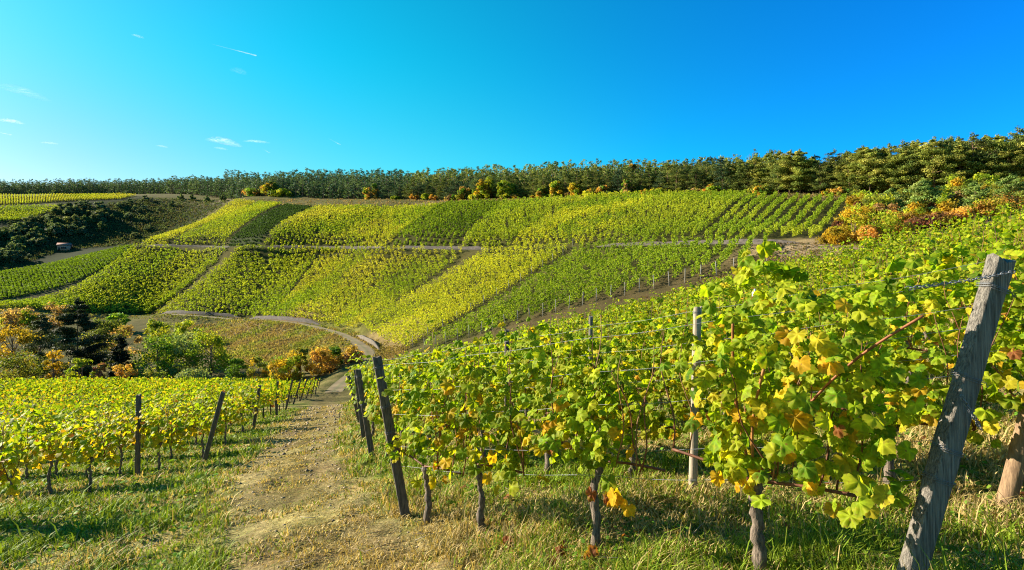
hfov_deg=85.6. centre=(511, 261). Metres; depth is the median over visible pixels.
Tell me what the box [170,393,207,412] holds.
grapevine
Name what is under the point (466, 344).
grapevine
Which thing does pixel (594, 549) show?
dead leaf
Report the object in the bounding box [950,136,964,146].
pine tree
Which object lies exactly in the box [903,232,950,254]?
grapevine
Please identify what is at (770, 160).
pine tree
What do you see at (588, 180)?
pine tree
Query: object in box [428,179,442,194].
pine tree
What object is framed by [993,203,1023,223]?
grapevine
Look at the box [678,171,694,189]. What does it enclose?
pine tree
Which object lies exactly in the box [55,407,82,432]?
grapevine
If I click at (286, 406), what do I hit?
trellis post
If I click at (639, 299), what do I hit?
grapevine
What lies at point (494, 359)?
grapevine
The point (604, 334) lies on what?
grapevine
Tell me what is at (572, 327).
grapevine
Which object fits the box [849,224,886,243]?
shrub
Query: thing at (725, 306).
trellis wire
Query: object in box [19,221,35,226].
scrub bush
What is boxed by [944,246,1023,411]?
grapevine
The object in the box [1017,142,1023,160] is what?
pine tree
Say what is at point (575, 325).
grapevine
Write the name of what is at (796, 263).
grapevine
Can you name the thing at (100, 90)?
sky
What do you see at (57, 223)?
scrub bush
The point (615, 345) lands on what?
grapevine
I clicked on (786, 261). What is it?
grapevine
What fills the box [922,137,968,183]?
pine tree
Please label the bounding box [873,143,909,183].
pine tree
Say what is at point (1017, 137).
pine tree
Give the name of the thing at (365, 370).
grapevine
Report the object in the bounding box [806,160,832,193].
pine tree
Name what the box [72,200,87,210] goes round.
scrub bush
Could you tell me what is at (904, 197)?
hillside shrub
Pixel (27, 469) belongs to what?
grapevine
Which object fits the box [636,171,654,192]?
pine tree
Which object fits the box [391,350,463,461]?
grapevine
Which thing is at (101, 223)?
scrub bush
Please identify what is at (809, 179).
pine tree
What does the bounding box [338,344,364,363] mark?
shrub
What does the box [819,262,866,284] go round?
grapevine
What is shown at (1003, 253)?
grapevine
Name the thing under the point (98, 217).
scrub bush
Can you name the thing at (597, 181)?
pine tree
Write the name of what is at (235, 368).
shrub
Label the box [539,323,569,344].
grapevine
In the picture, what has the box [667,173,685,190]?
pine tree
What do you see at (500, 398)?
grapevine
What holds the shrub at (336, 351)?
on the ground at (322, 397)
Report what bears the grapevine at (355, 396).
on the ground at (322, 397)
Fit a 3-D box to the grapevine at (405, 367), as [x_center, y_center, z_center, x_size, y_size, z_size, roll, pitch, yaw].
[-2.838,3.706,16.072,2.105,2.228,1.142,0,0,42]
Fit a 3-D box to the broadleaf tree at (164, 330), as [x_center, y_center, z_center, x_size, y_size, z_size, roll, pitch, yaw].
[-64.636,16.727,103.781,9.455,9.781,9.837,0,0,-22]
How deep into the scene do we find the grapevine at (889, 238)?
27.59 m
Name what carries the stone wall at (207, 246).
on the ground at (322, 397)
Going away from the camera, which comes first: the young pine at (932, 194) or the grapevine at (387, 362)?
the grapevine at (387, 362)
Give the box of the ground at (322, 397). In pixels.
[0,191,1023,569]
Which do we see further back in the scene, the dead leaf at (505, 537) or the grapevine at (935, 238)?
the grapevine at (935, 238)
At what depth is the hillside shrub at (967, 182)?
107.10 m
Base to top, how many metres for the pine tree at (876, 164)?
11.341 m
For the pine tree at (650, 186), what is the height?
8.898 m
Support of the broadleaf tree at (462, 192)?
on the ground at (322, 397)
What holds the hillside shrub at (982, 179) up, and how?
on the ground at (322, 397)
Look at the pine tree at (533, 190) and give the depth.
196.46 m
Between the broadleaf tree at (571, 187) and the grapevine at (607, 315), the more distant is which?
the broadleaf tree at (571, 187)
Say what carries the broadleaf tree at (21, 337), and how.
on the ground at (322, 397)
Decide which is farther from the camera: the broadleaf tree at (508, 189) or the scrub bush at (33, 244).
the scrub bush at (33, 244)
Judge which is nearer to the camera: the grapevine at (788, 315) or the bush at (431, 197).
the grapevine at (788, 315)
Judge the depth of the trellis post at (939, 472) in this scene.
3.14 m
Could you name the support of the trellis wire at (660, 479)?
attached to the trellis post at (389, 426)
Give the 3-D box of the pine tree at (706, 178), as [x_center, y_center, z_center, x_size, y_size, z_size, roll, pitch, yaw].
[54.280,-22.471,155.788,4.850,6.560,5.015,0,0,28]
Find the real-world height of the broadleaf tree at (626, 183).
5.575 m
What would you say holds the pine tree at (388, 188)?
on the ground at (322, 397)
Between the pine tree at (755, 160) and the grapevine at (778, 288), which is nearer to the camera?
the grapevine at (778, 288)
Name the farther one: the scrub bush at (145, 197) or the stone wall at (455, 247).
the scrub bush at (145, 197)
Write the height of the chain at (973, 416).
0.200 m
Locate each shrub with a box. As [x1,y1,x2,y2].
[64,358,94,390]
[92,363,105,393]
[106,312,130,327]
[111,364,138,387]
[135,367,166,390]
[141,319,173,343]
[170,366,214,389]
[171,318,202,345]
[225,358,248,380]
[245,355,271,379]
[266,348,305,380]
[303,345,341,374]
[329,345,343,364]
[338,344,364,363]
[390,196,400,199]
[421,193,429,199]
[814,227,849,244]
[830,220,844,227]
[832,215,859,230]
[833,203,870,239]
[844,192,868,209]
[848,211,874,222]
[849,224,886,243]
[852,202,863,207]
[856,209,913,236]
[859,190,894,206]
[860,201,881,216]
[870,202,899,213]
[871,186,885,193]
[880,222,917,239]
[883,210,902,222]
[895,188,914,205]
[896,199,931,213]
[896,211,916,223]
[904,215,937,231]
[908,206,930,219]
[910,202,937,212]
[924,197,958,219]
[926,211,964,228]
[938,185,961,193]
[940,175,965,192]
[940,191,954,197]
[944,205,982,223]
[945,173,972,186]
[947,186,966,196]
[947,190,982,205]
[965,196,1017,216]
[973,172,999,182]
[974,177,987,183]
[980,181,993,197]
[986,183,1004,199]
[988,189,1023,209]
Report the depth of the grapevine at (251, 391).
19.49 m
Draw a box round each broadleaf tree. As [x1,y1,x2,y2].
[0,305,39,332]
[0,324,44,377]
[0,349,51,393]
[32,301,70,330]
[41,350,70,393]
[74,318,130,371]
[107,324,143,362]
[120,334,188,380]
[134,326,194,371]
[162,330,212,377]
[184,325,236,377]
[242,188,261,196]
[259,182,272,195]
[267,181,278,195]
[267,188,297,196]
[294,347,308,371]
[362,183,378,199]
[444,194,456,200]
[455,186,472,199]
[468,189,485,198]
[476,176,494,198]
[496,180,516,198]
[535,186,548,198]
[548,180,563,195]
[567,183,587,196]
[582,188,600,195]
[597,185,611,195]
[621,179,630,194]
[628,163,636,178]
[647,187,666,194]
[706,183,721,194]
[746,185,774,194]
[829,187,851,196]
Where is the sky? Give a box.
[0,0,1023,184]
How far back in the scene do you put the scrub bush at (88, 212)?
307.26 m
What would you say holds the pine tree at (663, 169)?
on the ground at (322, 397)
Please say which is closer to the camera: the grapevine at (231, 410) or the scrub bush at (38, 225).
the grapevine at (231, 410)
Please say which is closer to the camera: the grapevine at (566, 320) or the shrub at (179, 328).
the grapevine at (566, 320)
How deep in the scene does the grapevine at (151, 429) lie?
12.49 m
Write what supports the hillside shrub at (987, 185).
on the ground at (322, 397)
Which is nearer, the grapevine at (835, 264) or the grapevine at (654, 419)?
the grapevine at (654, 419)
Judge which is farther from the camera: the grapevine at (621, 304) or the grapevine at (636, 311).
the grapevine at (621, 304)
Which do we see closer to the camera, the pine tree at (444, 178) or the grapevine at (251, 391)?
the grapevine at (251, 391)
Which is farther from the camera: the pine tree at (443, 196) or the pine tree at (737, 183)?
the pine tree at (443, 196)
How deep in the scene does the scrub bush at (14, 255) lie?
240.76 m
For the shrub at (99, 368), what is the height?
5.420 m
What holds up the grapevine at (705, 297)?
on the ground at (322, 397)
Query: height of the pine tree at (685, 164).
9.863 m
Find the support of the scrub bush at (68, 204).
on the ground at (322, 397)
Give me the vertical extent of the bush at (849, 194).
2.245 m
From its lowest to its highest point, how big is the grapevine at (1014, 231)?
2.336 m
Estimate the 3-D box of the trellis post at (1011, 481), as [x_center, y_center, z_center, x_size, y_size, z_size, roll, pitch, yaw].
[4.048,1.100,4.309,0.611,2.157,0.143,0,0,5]
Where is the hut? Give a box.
[56,243,71,249]
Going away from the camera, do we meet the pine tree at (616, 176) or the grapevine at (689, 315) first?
the grapevine at (689, 315)
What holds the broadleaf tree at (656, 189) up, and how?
on the ground at (322, 397)
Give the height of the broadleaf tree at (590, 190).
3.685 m
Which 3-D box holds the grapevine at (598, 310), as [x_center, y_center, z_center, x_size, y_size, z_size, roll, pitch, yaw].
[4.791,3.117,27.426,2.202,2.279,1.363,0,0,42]
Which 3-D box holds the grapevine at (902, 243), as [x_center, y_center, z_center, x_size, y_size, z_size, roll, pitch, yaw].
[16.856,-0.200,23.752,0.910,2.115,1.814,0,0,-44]
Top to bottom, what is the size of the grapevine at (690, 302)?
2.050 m
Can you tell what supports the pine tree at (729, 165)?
on the ground at (322, 397)
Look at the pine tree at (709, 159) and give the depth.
163.93 m
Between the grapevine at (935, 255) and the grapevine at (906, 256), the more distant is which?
the grapevine at (906, 256)
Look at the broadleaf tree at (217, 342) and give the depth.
96.37 m
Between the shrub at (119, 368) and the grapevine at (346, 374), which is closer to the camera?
the grapevine at (346, 374)
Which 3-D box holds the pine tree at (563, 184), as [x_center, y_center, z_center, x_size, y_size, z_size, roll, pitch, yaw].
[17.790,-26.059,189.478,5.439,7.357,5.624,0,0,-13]
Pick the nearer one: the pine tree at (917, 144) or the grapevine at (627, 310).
the grapevine at (627, 310)
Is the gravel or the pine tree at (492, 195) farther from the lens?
the pine tree at (492, 195)
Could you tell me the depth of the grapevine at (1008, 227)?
18.54 m
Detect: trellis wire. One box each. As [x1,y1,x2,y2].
[374,301,1004,378]
[381,281,962,365]
[386,258,1003,359]
[392,376,949,415]
[399,350,1002,396]
[404,466,913,482]
[430,440,931,450]
[432,328,965,389]
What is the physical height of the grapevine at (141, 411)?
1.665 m
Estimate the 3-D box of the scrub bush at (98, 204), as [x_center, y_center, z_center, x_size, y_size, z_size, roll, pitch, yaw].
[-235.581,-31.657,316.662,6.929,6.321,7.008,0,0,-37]
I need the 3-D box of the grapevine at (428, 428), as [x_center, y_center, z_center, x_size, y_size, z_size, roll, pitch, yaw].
[-1.067,1.989,6.295,1.566,2.291,1.402,0,0,44]
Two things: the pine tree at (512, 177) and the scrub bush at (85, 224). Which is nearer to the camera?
the pine tree at (512, 177)
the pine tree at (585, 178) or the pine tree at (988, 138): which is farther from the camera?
the pine tree at (585, 178)
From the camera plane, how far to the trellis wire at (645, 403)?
4.47 m
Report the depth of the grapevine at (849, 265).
23.42 m
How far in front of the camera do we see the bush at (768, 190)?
138.92 m
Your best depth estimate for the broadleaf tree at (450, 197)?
220.35 m
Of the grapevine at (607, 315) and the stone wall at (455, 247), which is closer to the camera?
the grapevine at (607, 315)
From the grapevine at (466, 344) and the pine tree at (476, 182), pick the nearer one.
the grapevine at (466, 344)
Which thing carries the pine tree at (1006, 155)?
on the ground at (322, 397)
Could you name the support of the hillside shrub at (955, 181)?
on the ground at (322, 397)
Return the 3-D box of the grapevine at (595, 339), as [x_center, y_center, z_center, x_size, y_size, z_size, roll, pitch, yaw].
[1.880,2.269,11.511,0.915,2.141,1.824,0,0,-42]
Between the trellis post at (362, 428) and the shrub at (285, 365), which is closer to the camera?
the trellis post at (362, 428)
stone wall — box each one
[150,244,228,247]
[162,310,240,317]
[250,315,321,325]
[268,245,384,248]
[356,335,379,349]
[398,245,491,249]
[596,239,805,246]
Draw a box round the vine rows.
[0,189,1023,427]
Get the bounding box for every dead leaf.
[500,535,512,548]
[555,544,565,556]
[583,545,598,560]
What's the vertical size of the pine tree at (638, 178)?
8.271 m
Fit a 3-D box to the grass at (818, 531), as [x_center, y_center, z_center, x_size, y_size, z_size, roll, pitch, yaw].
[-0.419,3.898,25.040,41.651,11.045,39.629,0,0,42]
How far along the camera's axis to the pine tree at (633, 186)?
170.78 m
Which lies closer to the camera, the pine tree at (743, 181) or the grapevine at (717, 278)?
the grapevine at (717, 278)
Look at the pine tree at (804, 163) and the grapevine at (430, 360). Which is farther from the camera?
the pine tree at (804, 163)
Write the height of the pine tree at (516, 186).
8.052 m
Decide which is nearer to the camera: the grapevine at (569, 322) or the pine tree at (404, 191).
the grapevine at (569, 322)
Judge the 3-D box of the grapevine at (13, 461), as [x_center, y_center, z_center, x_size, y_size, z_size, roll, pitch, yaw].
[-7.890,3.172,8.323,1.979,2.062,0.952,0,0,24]
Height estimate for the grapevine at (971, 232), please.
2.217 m
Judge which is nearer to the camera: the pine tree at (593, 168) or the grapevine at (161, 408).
the grapevine at (161, 408)
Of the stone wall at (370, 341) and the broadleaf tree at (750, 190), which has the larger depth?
the broadleaf tree at (750, 190)
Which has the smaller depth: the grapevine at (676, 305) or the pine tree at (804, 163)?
the grapevine at (676, 305)
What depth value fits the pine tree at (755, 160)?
147.31 m
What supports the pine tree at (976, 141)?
on the ground at (322, 397)
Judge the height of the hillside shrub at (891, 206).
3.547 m
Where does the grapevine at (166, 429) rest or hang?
on the ground at (322, 397)
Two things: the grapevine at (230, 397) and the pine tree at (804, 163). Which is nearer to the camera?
the grapevine at (230, 397)
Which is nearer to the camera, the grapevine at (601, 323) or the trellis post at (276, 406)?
the grapevine at (601, 323)
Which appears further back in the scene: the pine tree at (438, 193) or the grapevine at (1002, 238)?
the pine tree at (438, 193)
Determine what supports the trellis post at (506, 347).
on the ground at (322, 397)
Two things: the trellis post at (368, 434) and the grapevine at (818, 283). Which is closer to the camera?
the trellis post at (368, 434)
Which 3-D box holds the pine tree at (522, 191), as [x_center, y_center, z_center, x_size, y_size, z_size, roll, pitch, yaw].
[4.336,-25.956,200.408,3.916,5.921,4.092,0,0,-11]
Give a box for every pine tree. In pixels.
[379,181,392,198]
[391,179,405,197]
[401,184,409,196]
[402,176,419,197]
[409,183,424,193]
[419,179,434,195]
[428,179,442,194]
[435,186,442,198]
[437,176,454,194]
[439,182,448,198]
[444,182,453,195]
[446,176,462,196]
[446,183,459,193]
[468,175,495,188]
[471,174,481,194]
[488,176,496,197]
[491,180,500,195]
[502,172,510,193]
[508,172,521,190]
[511,177,521,193]
[519,183,527,196]
[523,173,533,194]
[524,173,539,196]
[535,173,552,192]
[557,172,572,195]
[560,176,567,193]
[565,171,582,188]
[569,171,581,193]
[578,166,596,193]
[578,170,597,187]
[585,166,602,188]
[591,171,602,188]
[594,166,602,177]
[600,170,613,190]
[600,172,609,184]
[608,172,616,191]
[610,169,623,194]
[622,166,638,193]
[630,169,650,190]
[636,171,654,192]
[640,168,656,190]
[642,164,657,184]
[653,171,668,190]
[655,164,671,190]
[655,164,677,188]
[664,164,687,188]
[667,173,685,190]
[674,161,691,189]
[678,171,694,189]
[685,162,695,170]
[687,167,703,188]
[692,157,704,183]
[698,161,717,186]
[698,171,708,188]
[701,156,715,167]
[702,156,724,190]
[710,157,734,191]
[718,160,738,186]
[720,159,742,191]
[728,163,747,192]
[733,162,754,191]
[741,155,768,186]
[750,169,767,187]
[759,150,790,191]
[759,153,776,165]
[759,155,782,190]
[765,159,788,192]
[771,149,806,192]
[781,149,819,193]
[798,154,828,192]
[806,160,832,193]
[815,156,837,188]
[819,148,848,188]
[825,162,850,188]
[829,151,859,191]
[837,165,864,189]
[843,145,884,191]
[847,147,891,192]
[858,146,891,193]
[870,153,908,190]
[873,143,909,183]
[882,149,920,188]
[885,139,928,190]
[896,139,941,177]
[899,157,926,186]
[916,136,961,187]
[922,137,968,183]
[936,143,985,185]
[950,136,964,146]
[955,132,1006,178]
[963,144,980,179]
[975,137,995,171]
[975,154,1008,180]
[976,134,1023,181]
[987,146,1023,177]
[1007,125,1023,148]
[1009,151,1023,176]
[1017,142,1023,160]
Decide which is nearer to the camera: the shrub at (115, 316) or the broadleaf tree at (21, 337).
the broadleaf tree at (21, 337)
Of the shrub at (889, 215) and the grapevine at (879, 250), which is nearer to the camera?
the grapevine at (879, 250)
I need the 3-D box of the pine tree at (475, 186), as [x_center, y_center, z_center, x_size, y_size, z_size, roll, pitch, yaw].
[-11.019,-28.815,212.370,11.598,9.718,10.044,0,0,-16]
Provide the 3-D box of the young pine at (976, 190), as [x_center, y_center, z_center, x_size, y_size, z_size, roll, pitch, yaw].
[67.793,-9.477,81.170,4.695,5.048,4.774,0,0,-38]
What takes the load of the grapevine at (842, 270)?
on the ground at (322, 397)
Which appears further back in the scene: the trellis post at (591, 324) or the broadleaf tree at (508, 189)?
the broadleaf tree at (508, 189)
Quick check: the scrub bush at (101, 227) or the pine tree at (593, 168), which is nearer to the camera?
the pine tree at (593, 168)
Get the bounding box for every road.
[0,313,374,392]
[166,244,823,249]
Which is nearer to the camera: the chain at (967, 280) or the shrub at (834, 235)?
the chain at (967, 280)
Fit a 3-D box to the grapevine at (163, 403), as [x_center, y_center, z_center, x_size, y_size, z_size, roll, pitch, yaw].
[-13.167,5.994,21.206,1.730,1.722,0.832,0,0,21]
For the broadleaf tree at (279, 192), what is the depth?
292.35 m
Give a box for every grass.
[0,192,1023,368]
[0,301,1023,569]
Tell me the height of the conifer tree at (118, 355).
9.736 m
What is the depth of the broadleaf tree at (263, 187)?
297.97 m
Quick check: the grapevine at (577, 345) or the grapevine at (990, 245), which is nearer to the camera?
the grapevine at (577, 345)
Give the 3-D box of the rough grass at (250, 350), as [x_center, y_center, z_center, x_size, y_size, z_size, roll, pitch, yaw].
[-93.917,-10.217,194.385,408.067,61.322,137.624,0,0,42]
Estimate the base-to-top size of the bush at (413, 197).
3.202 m
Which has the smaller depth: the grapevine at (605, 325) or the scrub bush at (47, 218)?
the grapevine at (605, 325)
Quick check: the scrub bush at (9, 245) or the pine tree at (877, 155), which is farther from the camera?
the scrub bush at (9, 245)
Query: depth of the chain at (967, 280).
3.17 m
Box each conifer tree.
[20,312,62,374]
[26,298,115,377]
[105,334,137,378]
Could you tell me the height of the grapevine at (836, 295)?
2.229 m
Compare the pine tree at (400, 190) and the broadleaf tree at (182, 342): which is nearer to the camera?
the broadleaf tree at (182, 342)
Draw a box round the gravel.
[212,403,469,569]
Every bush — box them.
[0,227,8,238]
[0,248,9,261]
[2,250,25,262]
[5,231,19,239]
[5,241,20,250]
[6,235,27,244]
[9,221,22,231]
[9,226,25,234]
[9,243,29,251]
[16,250,32,261]
[17,228,30,235]
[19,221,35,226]
[21,231,37,240]
[22,215,35,221]
[22,240,33,246]
[26,226,46,235]
[28,237,41,246]
[33,222,42,227]
[34,233,48,240]
[35,237,48,246]
[44,215,55,221]
[44,225,62,236]
[47,216,62,223]
[49,222,65,232]
[50,206,60,211]
[57,203,64,210]
[60,224,77,235]
[62,202,77,209]
[63,205,80,215]
[63,214,80,223]
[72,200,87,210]
[76,226,88,234]
[77,220,88,227]
[80,215,89,221]
[85,233,93,238]
[86,208,93,215]
[86,216,95,222]
[91,212,104,222]
[93,201,107,209]
[95,209,107,219]
[95,225,105,230]
[97,217,106,223]
[97,221,106,227]
[101,207,109,212]
[130,233,138,238]
[140,205,148,210]
[141,195,149,200]
[143,225,152,230]
[409,193,418,199]
[429,195,437,199]
[754,186,763,194]
[757,186,771,194]
[845,189,856,195]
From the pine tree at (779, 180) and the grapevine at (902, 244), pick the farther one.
the pine tree at (779, 180)
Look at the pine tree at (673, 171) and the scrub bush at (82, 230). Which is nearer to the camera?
the pine tree at (673, 171)
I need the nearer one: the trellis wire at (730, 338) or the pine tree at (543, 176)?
the trellis wire at (730, 338)
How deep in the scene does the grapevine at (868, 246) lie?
26.17 m
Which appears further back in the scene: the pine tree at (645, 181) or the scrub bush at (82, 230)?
the scrub bush at (82, 230)
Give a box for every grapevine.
[0,397,41,500]
[0,412,29,430]
[0,415,43,479]
[0,417,53,495]
[0,420,27,456]
[11,404,95,494]
[34,410,91,478]
[38,411,67,433]
[41,409,132,491]
[51,416,115,475]
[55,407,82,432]
[62,410,108,443]
[80,402,160,475]
[80,406,114,446]
[87,409,132,459]
[92,402,128,439]
[113,405,165,438]
[116,399,195,470]
[121,405,157,446]
[125,398,156,413]
[141,391,192,443]
[143,400,203,458]
[148,396,177,436]
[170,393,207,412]
[170,398,232,457]
[177,395,222,444]
[186,389,225,406]
[196,385,240,429]
[198,390,256,444]
[214,386,248,424]
[217,382,265,432]
[234,378,279,416]
[345,352,399,437]
[345,355,372,387]
[345,359,372,383]
[346,365,379,404]
[350,355,414,456]
[367,330,490,522]
[372,364,421,436]
[382,353,404,370]
[386,355,413,385]
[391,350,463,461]
[394,352,432,392]
[398,350,424,367]
[402,320,550,531]
[403,353,461,434]
[406,344,434,364]
[407,353,444,369]
[423,348,441,364]
[431,343,519,457]
[445,346,495,383]
[448,347,503,433]
[457,341,495,369]
[460,343,490,365]
[461,338,483,361]
[462,339,492,353]
[482,333,503,347]
[483,325,533,392]
[484,308,616,473]
[488,340,520,383]
[489,353,557,430]
[497,315,676,548]
[516,324,541,341]
[517,326,565,358]
[520,325,547,340]
[528,341,583,392]
[539,314,571,334]
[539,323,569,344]
[541,321,587,357]
[542,319,577,336]
[543,327,618,403]
[551,322,616,361]
[553,319,596,342]
[553,330,688,481]
[554,310,585,329]
[562,311,608,364]
[562,318,588,332]
[567,317,615,355]
[568,305,594,321]
[571,320,633,376]
[575,308,610,329]
[585,312,621,336]
[585,313,627,352]
[588,301,621,324]
[588,311,692,432]
[592,306,615,323]
[594,318,651,372]
[596,315,623,343]
[600,305,634,326]
[605,294,637,319]
[609,306,648,327]
[611,303,704,408]
[611,314,658,373]
[612,296,646,320]
[616,305,667,350]
[620,299,659,323]
[630,293,664,316]
[635,296,668,321]
[635,303,706,365]
[642,304,667,327]
[645,298,703,345]
[648,293,788,413]
[649,289,676,305]
[651,296,689,318]
[652,303,833,487]
[655,293,682,308]
[659,241,927,569]
[660,303,692,335]
[661,300,689,334]
[663,293,690,313]
[670,283,701,306]
[671,297,689,326]
[676,281,708,306]
[676,285,780,360]
[679,281,776,340]
[679,294,711,309]
[687,290,722,304]
[693,285,756,322]
[702,277,741,300]
[707,298,737,311]
[708,269,737,285]
[718,278,747,304]
[732,278,766,296]
[733,281,782,306]
[744,276,781,293]
[746,272,828,326]
[746,274,848,355]
[757,269,864,355]
[761,274,798,287]
[769,288,909,391]
[770,254,802,268]
[770,286,1015,483]
[774,273,832,319]
[775,261,824,292]
[777,252,809,267]
[780,267,829,295]
[784,265,832,294]
[791,258,833,281]
[792,253,824,272]
[798,249,833,272]
[806,249,839,267]
[810,258,843,279]
[814,271,886,321]
[816,250,853,271]
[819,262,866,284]
[820,259,932,332]
[821,260,875,290]
[823,244,857,270]
[824,263,885,287]
[826,261,899,290]
[828,258,871,273]
[834,257,972,382]
[835,240,866,259]
[838,247,881,274]
[847,255,920,306]
[848,238,1023,368]
[849,242,890,269]
[856,233,896,262]
[857,247,912,274]
[860,228,903,253]
[861,237,921,272]
[866,256,923,281]
[872,248,925,284]
[873,236,926,268]
[880,245,967,280]
[880,260,971,338]
[883,235,923,257]
[888,234,916,252]
[899,227,936,241]
[901,242,937,263]
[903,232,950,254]
[909,228,953,256]
[909,230,1023,317]
[920,222,968,249]
[921,226,1023,324]
[922,217,963,243]
[922,224,958,248]
[923,236,1020,286]
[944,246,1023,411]
[945,223,1014,259]
[949,218,1009,244]
[949,224,1009,245]
[951,224,1023,273]
[958,211,1009,236]
[958,215,1010,236]
[958,232,1023,330]
[959,215,1009,235]
[964,217,1023,253]
[983,214,1023,262]
[989,233,1023,278]
[992,209,1023,240]
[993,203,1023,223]
[996,205,1023,229]
[998,211,1022,233]
[1001,209,1023,232]
[1008,230,1023,283]
[1015,216,1023,260]
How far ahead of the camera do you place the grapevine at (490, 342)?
27.56 m
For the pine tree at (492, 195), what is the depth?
210.55 m
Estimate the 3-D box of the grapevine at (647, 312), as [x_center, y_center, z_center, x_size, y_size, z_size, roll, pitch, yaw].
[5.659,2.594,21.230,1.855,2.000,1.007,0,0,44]
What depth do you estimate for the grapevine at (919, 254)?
18.75 m
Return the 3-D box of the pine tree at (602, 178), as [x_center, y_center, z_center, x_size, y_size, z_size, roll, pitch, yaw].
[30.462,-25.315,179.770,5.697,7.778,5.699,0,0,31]
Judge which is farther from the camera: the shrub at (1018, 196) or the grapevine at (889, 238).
the shrub at (1018, 196)
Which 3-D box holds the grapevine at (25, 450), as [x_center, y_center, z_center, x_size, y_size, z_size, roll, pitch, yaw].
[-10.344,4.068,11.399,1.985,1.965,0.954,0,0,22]
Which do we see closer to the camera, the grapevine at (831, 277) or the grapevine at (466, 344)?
the grapevine at (831, 277)
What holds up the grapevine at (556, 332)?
on the ground at (322, 397)
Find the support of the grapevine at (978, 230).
on the ground at (322, 397)
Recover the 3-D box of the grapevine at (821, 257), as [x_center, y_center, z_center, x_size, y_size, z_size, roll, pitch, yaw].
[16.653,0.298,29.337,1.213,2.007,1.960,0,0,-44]
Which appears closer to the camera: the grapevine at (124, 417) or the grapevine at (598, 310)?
the grapevine at (124, 417)
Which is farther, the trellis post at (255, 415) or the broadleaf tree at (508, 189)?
the broadleaf tree at (508, 189)
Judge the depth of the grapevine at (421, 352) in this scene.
28.38 m
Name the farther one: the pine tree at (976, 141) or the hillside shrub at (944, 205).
the pine tree at (976, 141)
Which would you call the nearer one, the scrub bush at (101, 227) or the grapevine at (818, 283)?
the grapevine at (818, 283)
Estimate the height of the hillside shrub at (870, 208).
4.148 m
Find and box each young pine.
[879,187,905,209]
[898,177,944,214]
[957,180,992,207]
[992,173,1023,201]
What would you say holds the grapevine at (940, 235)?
on the ground at (322, 397)
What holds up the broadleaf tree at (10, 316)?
on the ground at (322, 397)
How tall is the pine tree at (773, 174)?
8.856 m
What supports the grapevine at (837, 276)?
on the ground at (322, 397)
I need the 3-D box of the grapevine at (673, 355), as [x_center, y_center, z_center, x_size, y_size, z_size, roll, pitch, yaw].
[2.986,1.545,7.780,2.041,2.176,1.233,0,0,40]
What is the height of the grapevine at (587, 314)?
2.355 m
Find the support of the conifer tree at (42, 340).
on the ground at (322, 397)
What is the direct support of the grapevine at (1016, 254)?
on the ground at (322, 397)
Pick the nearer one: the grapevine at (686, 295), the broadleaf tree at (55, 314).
the grapevine at (686, 295)
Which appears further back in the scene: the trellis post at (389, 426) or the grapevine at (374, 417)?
the grapevine at (374, 417)
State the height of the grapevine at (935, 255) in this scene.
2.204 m
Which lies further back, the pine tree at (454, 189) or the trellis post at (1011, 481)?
the pine tree at (454, 189)
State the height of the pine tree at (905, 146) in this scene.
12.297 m
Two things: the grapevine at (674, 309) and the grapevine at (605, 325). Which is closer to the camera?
the grapevine at (674, 309)
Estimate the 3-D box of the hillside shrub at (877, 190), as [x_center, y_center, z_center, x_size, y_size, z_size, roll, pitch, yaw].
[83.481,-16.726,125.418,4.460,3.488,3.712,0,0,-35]
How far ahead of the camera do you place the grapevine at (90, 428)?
13.55 m
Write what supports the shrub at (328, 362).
on the ground at (322, 397)
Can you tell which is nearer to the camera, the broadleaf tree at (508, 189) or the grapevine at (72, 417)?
the grapevine at (72, 417)
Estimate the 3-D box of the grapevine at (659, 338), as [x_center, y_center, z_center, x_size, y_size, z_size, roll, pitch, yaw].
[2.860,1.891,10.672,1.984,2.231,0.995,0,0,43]
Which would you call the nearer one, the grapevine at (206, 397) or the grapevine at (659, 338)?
the grapevine at (659, 338)
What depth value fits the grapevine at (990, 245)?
11.87 m
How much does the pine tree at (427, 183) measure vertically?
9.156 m
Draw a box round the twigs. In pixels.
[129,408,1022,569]
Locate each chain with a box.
[906,270,1015,289]
[960,394,981,430]
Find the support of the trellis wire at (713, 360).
attached to the trellis post at (939, 472)
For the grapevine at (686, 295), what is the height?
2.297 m
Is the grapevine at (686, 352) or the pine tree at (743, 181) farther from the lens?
the pine tree at (743, 181)
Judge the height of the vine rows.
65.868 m
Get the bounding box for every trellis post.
[135,394,140,474]
[202,391,225,460]
[252,385,260,428]
[275,381,278,414]
[285,380,292,409]
[293,379,301,403]
[347,375,359,422]
[354,370,365,438]
[355,368,374,457]
[372,356,409,517]
[503,329,510,447]
[588,315,592,364]
[688,306,704,494]
[896,253,1015,569]
[995,402,1023,506]
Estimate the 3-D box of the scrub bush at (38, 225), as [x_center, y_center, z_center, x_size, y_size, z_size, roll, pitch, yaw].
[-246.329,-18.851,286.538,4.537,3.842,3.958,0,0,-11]
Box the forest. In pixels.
[0,148,908,199]
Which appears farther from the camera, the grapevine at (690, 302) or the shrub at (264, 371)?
the shrub at (264, 371)
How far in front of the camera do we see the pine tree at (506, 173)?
205.37 m
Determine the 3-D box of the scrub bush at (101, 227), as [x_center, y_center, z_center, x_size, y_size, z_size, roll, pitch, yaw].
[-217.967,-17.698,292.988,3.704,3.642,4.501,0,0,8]
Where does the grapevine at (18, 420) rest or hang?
on the ground at (322, 397)
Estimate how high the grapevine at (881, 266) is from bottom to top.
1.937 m
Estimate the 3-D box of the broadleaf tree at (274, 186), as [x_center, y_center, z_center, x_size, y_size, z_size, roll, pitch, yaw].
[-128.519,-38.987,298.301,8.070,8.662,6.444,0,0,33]

